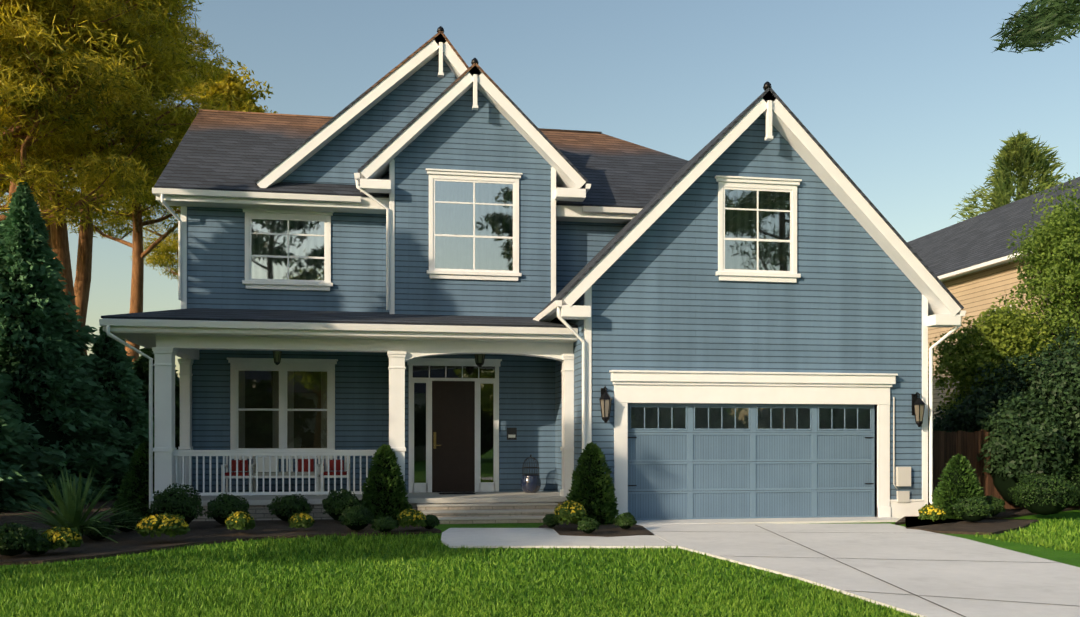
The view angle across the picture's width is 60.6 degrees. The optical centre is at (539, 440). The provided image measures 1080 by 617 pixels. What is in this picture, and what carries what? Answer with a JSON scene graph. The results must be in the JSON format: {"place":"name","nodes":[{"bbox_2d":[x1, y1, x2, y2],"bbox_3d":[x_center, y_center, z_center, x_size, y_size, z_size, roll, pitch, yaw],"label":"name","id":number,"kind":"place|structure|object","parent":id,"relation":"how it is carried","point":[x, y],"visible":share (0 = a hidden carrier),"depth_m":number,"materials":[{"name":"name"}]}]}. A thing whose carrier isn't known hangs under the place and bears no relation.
{"place":"outdoors","nodes":[
{"label":"outdoors","id":0,"kind":"place"},
{"bbox_2d":[0,510,1079,616],"bbox_3d":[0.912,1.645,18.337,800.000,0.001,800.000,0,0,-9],"label":"lawn","id":1,"kind":"structure","parent":0,"point":[1069,557],"depth_m":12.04,"materials":[{"name":"green plant"}]},
{"bbox_2d":[0,373,66,511],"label":"evergreen","id":2,"kind":"object","parent":1,"relation":"on","point":[15,436],"visible":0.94,"depth_m":21.29,"materials":[{"name":"green plant"}]},
{"bbox_2d":[0,181,144,504],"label":"evergreen","id":3,"kind":"object","parent":1,"relation":"on","point":[48,365],"visible":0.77,"depth_m":23.59,"materials":[{"name":"green plant"}]},
{"bbox_2d":[0,0,156,226],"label":"tree","id":4,"kind":"object","parent":1,"relation":"on","point":[36,164],"visible":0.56,"depth_m":25.12,"materials":[{"name":"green plant"}]},
{"bbox_2d":[0,111,172,263],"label":"tree","id":5,"kind":"object","parent":1,"relation":"on","point":[48,228],"depth_m":35.33,"materials":[{"name":"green plant"}]},
{"bbox_2d":[0,0,202,232],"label":"tree","id":6,"kind":"object","parent":1,"relation":"on","point":[151,159],"visible":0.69,"depth_m":24.94,"materials":[{"name":"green plant"}]},
{"bbox_2d":[0,0,221,354],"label":"tree","id":7,"kind":"object","parent":1,"relation":"on","point":[82,283],"visible":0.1,"depth_m":29.93,"materials":[{"name":"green plant"}]},
{"bbox_2d":[1,5,228,362],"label":"tree","id":8,"kind":"object","parent":1,"relation":"on","point":[139,255],"depth_m":34.84,"materials":[{"name":"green plant"}]},
{"bbox_2d":[87,326,153,498],"bbox_3d":[-12.081,-0.831,25.862,3.407,5.352,3.007,0,0,-33],"label":"evergreen","id":9,"kind":"object","parent":1,"relation":"on","point":[130,410],"visible":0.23,"depth_m":25.53,"materials":[{"name":"green plant"}]},
{"bbox_2d":[0,0,255,331],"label":"tree","id":10,"kind":"object","parent":1,"relation":"on","point":[59,240],"visible":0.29,"depth_m":27.73,"materials":[{"name":"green plant"}]},
{"bbox_2d":[127,348,179,448],"bbox_3d":[-13.977,-0.853,33.167,5.400,5.497,4.998,0,0,-40],"label":"evergreen","id":11,"kind":"object","parent":1,"relation":"on","point":[141,366],"visible":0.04,"depth_m":32.51,"materials":[{"name":"green plant"}]},
{"bbox_2d":[102,83,205,280],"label":"pine","id":12,"kind":"object","parent":1,"relation":"on","point":[162,255],"visible":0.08,"depth_m":50.67,"materials":[{"name":"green plant"}]},
{"bbox_2d":[0,499,440,564],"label":"mulch bed","id":13,"kind":"object","parent":1,"relation":"on","point":[198,533],"visible":0.34,"depth_m":15.69,"materials":[{"name":"brown soil"}]},
{"bbox_2d":[0,522,38,555],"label":"boxwood","id":14,"kind":"object","parent":13,"relation":"on","point":[16,538],"visible":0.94,"depth_m":12.46,"materials":[{"name":"green plant"}]},
{"bbox_2d":[25,533,55,554],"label":"shrub","id":15,"kind":"object","parent":13,"relation":"on","point":[40,544],"visible":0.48,"depth_m":12.66,"materials":[{"name":"green plant"}]},
{"bbox_2d":[41,526,83,549],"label":"yellow flower plant","id":16,"kind":"object","parent":13,"relation":"on","point":[64,536],"visible":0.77,"depth_m":12.86,"materials":[{"name":"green plant"}]},
{"bbox_2d":[5,465,149,542],"bbox_3d":[-7.463,1.030,14.847,2.586,1.266,3.162,0,0,-9],"label":"yucca plant","id":17,"kind":"object","parent":13,"relation":"on","point":[69,512],"visible":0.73,"depth_m":14.89,"materials":[{"name":"green plant"}]},
{"bbox_2d":[80,519,115,539],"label":"shrub","id":18,"kind":"object","parent":13,"relation":"on","point":[91,533],"visible":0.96,"depth_m":14.56,"materials":[{"name":"green plant"}]},
{"bbox_2d":[109,508,143,531],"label":"shrub","id":19,"kind":"object","parent":13,"relation":"on","point":[125,516],"visible":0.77,"depth_m":15.84,"materials":[{"name":"green plant"}]},
{"bbox_2d":[110,441,153,516],"bbox_3d":[-8.017,0.828,18.858,1.219,1.655,1.309,0,0,28],"label":"conical shrub","id":20,"kind":"object","parent":13,"relation":"on","point":[135,480],"visible":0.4,"depth_m":18.53,"materials":[{"name":"green plant"}]},
{"bbox_2d":[134,513,189,537],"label":"yellow flower plant","id":21,"kind":"object","parent":13,"relation":"on","point":[164,523],"visible":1,"depth_m":14.25,"materials":[{"name":"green plant"}]},
{"bbox_2d":[147,483,204,523],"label":"boxwood","id":22,"kind":"object","parent":13,"relation":"on","point":[183,503],"visible":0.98,"depth_m":16.35,"materials":[{"name":"green plant"}]},
{"bbox_2d":[204,493,248,524],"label":"boxwood","id":23,"kind":"object","parent":13,"relation":"on","point":[220,508],"visible":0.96,"depth_m":16.95,"materials":[{"name":"green plant"}]},
{"bbox_2d":[225,511,254,529],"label":"yellow flower plant","id":24,"kind":"object","parent":13,"relation":"on","point":[240,520],"visible":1,"depth_m":15.52,"materials":[{"name":"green plant"}]},
{"bbox_2d":[267,494,312,520],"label":"boxwood","id":25,"kind":"object","parent":13,"relation":"on","point":[286,507],"visible":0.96,"depth_m":17.69,"materials":[{"name":"green plant"}]},
{"bbox_2d":[288,512,314,528],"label":"yellow flower plant","id":26,"kind":"object","parent":13,"relation":"on","point":[301,520],"visible":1,"depth_m":16.11,"materials":[{"name":"green plant"}]},
{"bbox_2d":[322,489,363,520],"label":"boxwood","id":27,"kind":"object","parent":13,"relation":"on","point":[338,503],"visible":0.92,"depth_m":17.66,"materials":[{"name":"green plant"}]},
{"bbox_2d":[339,505,376,529],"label":"shrub","id":28,"kind":"object","parent":13,"relation":"on","point":[357,517],"visible":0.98,"depth_m":16.07,"materials":[{"name":"green plant"}]},
{"bbox_2d":[370,515,398,531],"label":"shrub","id":29,"kind":"object","parent":13,"relation":"on","point":[381,523],"visible":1,"depth_m":15.81,"materials":[{"name":"green plant"}]},
{"bbox_2d":[359,444,412,519],"bbox_3d":[-3.151,0.871,18.798,1.073,1.594,1.157,0,0,35],"label":"conical shrub","id":30,"kind":"object","parent":13,"relation":"on","point":[384,493],"visible":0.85,"depth_m":18.56,"materials":[{"name":"green plant"}]},
{"bbox_2d":[395,509,426,527],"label":"yellow flower plant","id":31,"kind":"object","parent":13,"relation":"on","point":[411,517],"visible":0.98,"depth_m":16.04,"materials":[{"name":"green plant"}]},
{"bbox_2d":[421,514,439,528],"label":"boxwood","id":32,"kind":"object","parent":13,"relation":"on","point":[432,521],"visible":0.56,"depth_m":16.43,"materials":[{"name":"green plant"}]},
{"bbox_2d":[181,58,277,139],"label":"tree","id":33,"kind":"object","parent":1,"relation":"on","point":[234,85],"visible":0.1,"depth_m":45.73,"materials":[{"name":"green plant"}]},
{"bbox_2d":[150,491,567,523],"bbox_3d":[-3.614,-0.250,19.710,8.481,3.789,3.810,0,0,-9],"label":"porch","id":34,"kind":"object","parent":1,"relation":"on","point":[480,507],"visible":0.33,"depth_m":18.81,"materials":[{"name":"white"}]},
{"bbox_2d":[221,456,349,495],"bbox_3d":[-5.536,0.715,20.248,2.680,0.960,0.620,0,0,-9],"label":"porch bench and chairs","id":35,"kind":"object","parent":34,"relation":"on","point":[286,473],"visible":0.5,"depth_m":20.29,"materials":[{"name":"wood"}]},
{"bbox_2d":[521,455,540,492],"bbox_3d":[-0.208,0.755,21.040,0.470,0.880,0.463,0,0,-9],"label":"planter with wire cloche","id":36,"kind":"object","parent":34,"relation":"on","point":[530,483],"visible":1,"depth_m":20.88,"materials":[{"name":"blue ceramic"}]},
{"bbox_2d":[187,54,921,516],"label":"house walls","id":37,"kind":"structure","parent":1,"relation":"on","point":[667,300],"depth_m":21.00,"materials":[{"name":"blue wood"}]},
{"bbox_2d":[432,381,516,491],"bbox_3d":[-1.506,-0.085,21.335,1.961,2.560,0.134,0,0,-9],"label":"front door","id":38,"kind":"structure","parent":37,"relation":"attached to","point":[453,436],"depth_m":21.27,"materials":[{"name":"brown wood"}]},
{"bbox_2d":[99,42,965,518],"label":"house trim","id":39,"kind":"structure","parent":37,"relation":"attached to","point":[187,340],"depth_m":19.12,"materials":[{"name":"white wood"}]},
{"bbox_2d":[101,26,963,327],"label":"house roof","id":40,"kind":"structure","parent":37,"relation":"on","point":[221,150],"depth_m":21.07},
{"bbox_2d":[238,181,869,482],"bbox_3d":[0.018,-2.490,20.215,13.770,6.931,2.179,0,0,15],"label":"window glass","id":41,"kind":"object","parent":37,"relation":"in","point":[305,390],"visible":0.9,"depth_m":21.24,"materials":[{"name":"glass"}]},
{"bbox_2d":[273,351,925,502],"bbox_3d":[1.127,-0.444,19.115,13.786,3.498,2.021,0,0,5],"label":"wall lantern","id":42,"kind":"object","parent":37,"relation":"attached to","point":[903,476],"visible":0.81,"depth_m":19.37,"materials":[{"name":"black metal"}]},
{"bbox_2d":[628,403,874,519],"bbox_3d":[4.381,0.448,19.037,5.388,2.393,0.074,0,0,-9],"label":"garage door","id":43,"kind":"structure","parent":37,"relation":"in","point":[815,469],"depth_m":19.00,"materials":[{"name":"blue metal"}]},
{"bbox_2d":[441,528,675,547],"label":"walkway","id":44,"kind":"structure","parent":1,"relation":"on","point":[501,537],"depth_m":15.00,"materials":[{"name":"concrete"}]},
{"bbox_2d":[538,520,653,536],"bbox_3d":[0.959,1.630,17.092,1.931,0.060,3.403,0,0,-9],"label":"mulch bed","id":45,"kind":"object","parent":1,"relation":"on","point":[604,530],"visible":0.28,"depth_m":16.21,"materials":[{"name":"brown soil"}]},
{"bbox_2d":[542,513,558,527],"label":"boxwood","id":46,"kind":"object","parent":45,"relation":"on","point":[548,521],"visible":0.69,"depth_m":16.73,"materials":[{"name":"green plant"}]},
{"bbox_2d":[552,500,586,524],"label":"yellow flower plant","id":47,"kind":"object","parent":45,"relation":"on","point":[571,511],"visible":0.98,"depth_m":16.26,"materials":[{"name":"green plant"}]},
{"bbox_2d":[577,517,599,532],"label":"boxwood","id":48,"kind":"object","parent":45,"relation":"on","point":[588,525],"visible":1,"depth_m":15.66,"materials":[{"name":"green plant"}]},
{"bbox_2d":[565,442,618,524],"bbox_3d":[1.001,0.835,17.826,1.060,1.644,1.110,0,0,19],"label":"conical shrub","id":49,"kind":"object","parent":45,"relation":"on","point":[592,493],"visible":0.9,"depth_m":17.59,"materials":[{"name":"green plant"}]},
{"bbox_2d":[613,512,636,528],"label":"boxwood","id":50,"kind":"object","parent":45,"relation":"on","point":[626,520],"visible":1,"depth_m":16.39,"materials":[{"name":"green plant"}]},
{"bbox_2d":[928,403,954,431],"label":"hedge","id":51,"kind":"object","parent":1,"relation":"on","point":[937,424],"visible":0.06,"depth_m":25.41,"materials":[{"name":"green plant"}]},
{"bbox_2d":[930,453,986,519],"bbox_3d":[8.651,0.959,19.084,1.089,1.395,1.174,0,0,-9],"label":"conical shrub","id":52,"kind":"object","parent":1,"relation":"on","point":[959,478],"visible":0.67,"depth_m":18.89,"materials":[{"name":"green plant"}]},
{"bbox_2d":[941,388,999,431],"bbox_3d":[11.300,0.094,23.519,2.442,2.891,2.452,0,0,-9],"label":"hedge","id":53,"kind":"object","parent":1,"relation":"on","point":[950,425],"visible":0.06,"depth_m":23.33,"materials":[{"name":"green plant"}]},
{"bbox_2d":[895,508,1079,534],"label":"mulch bed","id":54,"kind":"object","parent":1,"relation":"on","point":[996,524],"visible":0.57,"depth_m":17.77,"materials":[{"name":"brown soil"}]},
{"bbox_2d":[918,504,946,521],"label":"yellow flower plant","id":55,"kind":"object","parent":54,"relation":"on","point":[933,512],"visible":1,"depth_m":17.58,"materials":[{"name":"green plant"}]},
{"bbox_2d":[952,496,993,521],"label":"bush","id":56,"kind":"object","parent":54,"relation":"on","point":[967,509],"visible":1,"depth_m":17.75,"materials":[{"name":"green plant"}]},
{"bbox_2d":[985,495,1004,515],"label":"boxwood","id":57,"kind":"object","parent":54,"relation":"on","point":[997,504],"visible":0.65,"depth_m":19.12,"materials":[{"name":"green plant"}]},
{"bbox_2d":[977,389,1072,506],"bbox_3d":[11.176,0.164,21.355,2.073,2.773,2.021,0,0,-9],"label":"hedge","id":58,"kind":"object","parent":54,"relation":"on","point":[1017,446],"visible":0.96,"depth_m":20.84,"materials":[{"name":"green plant"}]},
{"bbox_2d":[991,325,1079,462],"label":"hedge","id":59,"kind":"object","parent":54,"relation":"on","point":[1064,374],"visible":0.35,"depth_m":21.95,"materials":[{"name":"green plant"}]},
{"bbox_2d":[928,302,1062,419],"bbox_3d":[12.120,-0.903,24.515,4.003,5.532,3.183,0,0,43],"label":"tree","id":60,"kind":"object","parent":1,"relation":"on","point":[998,335],"visible":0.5,"depth_m":24.06,"materials":[{"name":"green plant"}]},
{"bbox_2d":[928,429,1079,508],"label":"wood fence","id":61,"kind":"object","parent":1,"relation":"on","point":[947,446],"visible":0.21,"depth_m":21.45,"materials":[{"name":"brown wood"}]},
{"bbox_2d":[950,130,1066,222],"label":"tree","id":62,"kind":"object","parent":1,"relation":"on","point":[1019,155],"visible":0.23,"depth_m":79.49,"materials":[{"name":"green plant"}]},
{"bbox_2d":[951,354,1068,451],"bbox_3d":[11.927,-0.279,22.898,3.245,3.580,3.358,0,0,-9],"label":"hedge","id":63,"kind":"object","parent":1,"relation":"on","point":[997,402],"visible":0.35,"depth_m":22.47,"materials":[{"name":"green plant"}]},
{"bbox_2d":[992,173,1079,380],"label":"tree","id":64,"kind":"object","parent":1,"relation":"on","point":[1054,257],"visible":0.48,"depth_m":25.41,"materials":[{"name":"green plant"}]},
{"bbox_2d":[1008,472,1079,514],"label":"boxwood","id":65,"kind":"object","parent":1,"relation":"on","point":[1043,495],"visible":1,"depth_m":18.97,"materials":[{"name":"green plant"}]},
{"bbox_2d":[1023,340,1079,467],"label":"hedge","id":66,"kind":"object","parent":1,"relation":"on","point":[1073,417],"visible":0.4,"depth_m":21.27,"materials":[{"name":"green plant"}]},
{"bbox_2d":[1054,460,1079,506],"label":"bush","id":67,"kind":"object","parent":1,"relation":"on","point":[1072,475],"visible":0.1,"depth_m":21.16,"materials":[{"name":"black plant"}]},
{"bbox_2d":[0,0,1079,377],"label":"sky","id":68,"kind":"structure","parent":0,"point":[913,100],"materials":[{"name":"blue"}]},
{"bbox_2d":[636,517,899,523],"bbox_3d":[4.438,1.627,18.694,5.928,0.036,1.050,0,0,-9],"label":"garage apron","id":69,"kind":"object","parent":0,"point":[817,520],"visible":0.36,"depth_m":18.53,"materials":[{"name":"grey concrete"}]},
{"bbox_2d":[636,523,1079,616],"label":"driveway","id":70,"kind":"structure","parent":0,"point":[975,572],"depth_m":11.92,"materials":[{"name":"concrete"}]},
{"bbox_2d":[907,177,1079,426],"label":"neighbour house","id":71,"kind":"structure","parent":0,"point":[967,261],"depth_m":32.72,"materials":[{"name":"beige"}]},
{"bbox_2d":[991,0,1079,53],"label":"tree branch","id":72,"kind":"object","parent":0,"point":[1049,18],"visible":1,"depth_m":13.19,"materials":[{"name":"green plant"}]}
]}

